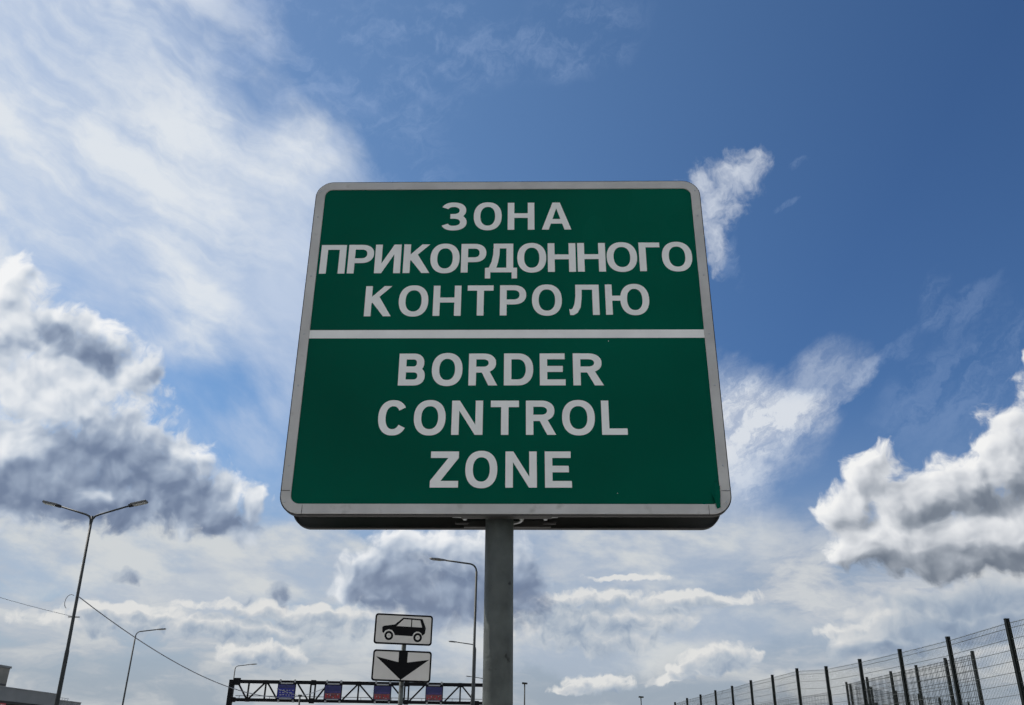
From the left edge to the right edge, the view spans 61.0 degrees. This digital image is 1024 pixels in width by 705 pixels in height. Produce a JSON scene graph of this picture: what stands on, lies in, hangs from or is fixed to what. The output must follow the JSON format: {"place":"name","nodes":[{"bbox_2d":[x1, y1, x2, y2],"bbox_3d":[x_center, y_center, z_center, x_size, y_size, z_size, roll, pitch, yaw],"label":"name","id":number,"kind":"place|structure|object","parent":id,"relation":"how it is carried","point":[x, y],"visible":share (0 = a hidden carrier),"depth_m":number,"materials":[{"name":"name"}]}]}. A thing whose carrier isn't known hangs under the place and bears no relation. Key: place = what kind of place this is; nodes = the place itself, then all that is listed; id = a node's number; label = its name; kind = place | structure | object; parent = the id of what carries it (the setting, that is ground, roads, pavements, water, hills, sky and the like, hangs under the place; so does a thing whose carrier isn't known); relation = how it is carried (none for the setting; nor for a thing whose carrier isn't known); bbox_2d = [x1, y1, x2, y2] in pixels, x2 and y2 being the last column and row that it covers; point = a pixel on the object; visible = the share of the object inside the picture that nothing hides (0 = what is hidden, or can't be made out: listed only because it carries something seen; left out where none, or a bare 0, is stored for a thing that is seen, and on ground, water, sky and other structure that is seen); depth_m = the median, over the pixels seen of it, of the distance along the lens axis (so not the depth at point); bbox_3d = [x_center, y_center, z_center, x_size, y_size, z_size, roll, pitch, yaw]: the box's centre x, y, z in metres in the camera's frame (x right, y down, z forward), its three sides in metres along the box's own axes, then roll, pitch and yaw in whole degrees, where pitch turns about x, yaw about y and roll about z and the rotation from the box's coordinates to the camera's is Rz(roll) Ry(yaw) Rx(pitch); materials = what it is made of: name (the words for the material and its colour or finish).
{"place":"outdoors","nodes":[
{"label":"outdoors","id":0,"kind":"place"},
{"bbox_2d":[0,665,81,704],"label":"building","id":1,"kind":"structure","parent":0,"point":[12,696],"depth_m":48.88,"materials":[{"name":"grey concrete"}]},
{"bbox_2d":[122,628,165,704],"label":"street lamp","id":2,"kind":"object","parent":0,"point":[131,661],"visible":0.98,"depth_m":58.96,"materials":[{"name":"metal"}]},
{"bbox_2d":[233,664,255,678],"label":"street lamp","id":3,"kind":"object","parent":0,"point":[241,665],"visible":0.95,"depth_m":82.91,"materials":[{"name":"metal"}]},
{"bbox_2d":[0,0,1023,704],"label":"sky","id":4,"kind":"structure","parent":0,"point":[856,167],"materials":[{"name":"blue"}]},
{"bbox_2d":[758,693,832,704],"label":"fence","id":5,"kind":"object","parent":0,"point":[804,699],"visible":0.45,"depth_m":38.47,"materials":[{"name":"grey metal"}]},
{"bbox_2d":[674,618,1023,704],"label":"fence","id":6,"kind":"object","parent":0,"point":[1014,656],"visible":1,"depth_m":20.61,"materials":[{"name":"metal"}]},
{"bbox_2d":[849,686,968,704],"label":"fence","id":7,"kind":"object","parent":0,"point":[880,693],"visible":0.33,"depth_m":35.49,"materials":[{"name":"black metal"}]},
{"bbox_2d":[845,651,983,704],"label":"fence","id":8,"kind":"object","parent":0,"point":[919,684],"visible":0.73,"depth_m":25.80,"materials":[{"name":"black metal"}]},
{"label":"pavement","id":9,"kind":"structure","parent":0,"visible":0},
{"bbox_2d":[226,678,482,704],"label":"gantry","id":10,"kind":"object","parent":9,"relation":"on","point":[230,693],"visible":0.88,"depth_m":65.22,"materials":[{"name":"black metal"}]},
{"bbox_2d":[276,679,295,702],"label":"gantry sign","id":11,"kind":"object","parent":10,"relation":"attached to","point":[289,687],"visible":0.96,"depth_m":65.02,"materials":[{"name":"blue metal"}]},
{"bbox_2d":[323,680,342,702],"bbox_3d":[-13.379,25.352,65.060,1.318,1.615,0.195,1,-25,0],"label":"gantry sign","id":12,"kind":"object","parent":10,"relation":"attached to","point":[332,691],"visible":1,"depth_m":64.98,"materials":[{"name":"blue metal"}]},
{"bbox_2d":[373,681,391,703],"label":"gantry sign","id":13,"kind":"object","parent":10,"relation":"attached to","point":[381,692],"visible":0.97,"depth_m":64.97,"materials":[{"name":"blue metal"}]},
{"bbox_2d":[425,682,442,704],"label":"gantry sign","id":14,"kind":"object","parent":10,"relation":"attached to","point":[433,692],"visible":0.99,"depth_m":64.97,"materials":[{"name":"blue metal"}]},
{"bbox_2d":[371,613,432,704],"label":"lane sign","id":15,"kind":"object","parent":9,"relation":"on","point":[402,666],"visible":1,"depth_m":10.36,"materials":[{"name":"metal"}]},
{"bbox_2d":[429,558,477,704],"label":"street lamp","id":16,"kind":"object","parent":9,"relation":"on","point":[474,644],"visible":1,"depth_m":35.95,"materials":[{"name":"metal"}]},
{"bbox_2d":[449,641,475,704],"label":"street lamp","id":17,"kind":"object","parent":9,"relation":"on","point":[475,662],"visible":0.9,"depth_m":63.66,"materials":[{"name":"metal"}]},
{"bbox_2d":[280,181,731,704],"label":"road sign","id":18,"kind":"object","parent":9,"relation":"on","point":[499,363],"visible":1,"depth_m":3.06,"materials":[{"name":"metal"}]},
{"bbox_2d":[522,682,526,704],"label":"light mast","id":19,"kind":"object","parent":9,"relation":"on","point":[524,683],"visible":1,"depth_m":98.77,"materials":[{"name":"metal"}]},
{"label":"road","id":20,"kind":"structure","parent":0,"visible":0},
{"bbox_2d":[42,500,147,704],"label":"double lamp","id":21,"kind":"object","parent":20,"relation":"on","point":[73,617],"visible":1,"depth_m":29.43,"materials":[{"name":"metal"}]},
{"bbox_2d":[0,597,69,615],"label":"overhead cable","id":22,"kind":"object","parent":21,"relation":"attached to","point":[35,607],"visible":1,"depth_m":26.75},
{"bbox_2d":[79,597,298,697],"bbox_3d":[-14.805,16.510,45.229,0.052,1.690,35.854,1,-25,0],"label":"overhead cable","id":23,"kind":"object","parent":21,"relation":"attached to","point":[174,661],"visible":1,"depth_m":37.53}
]}

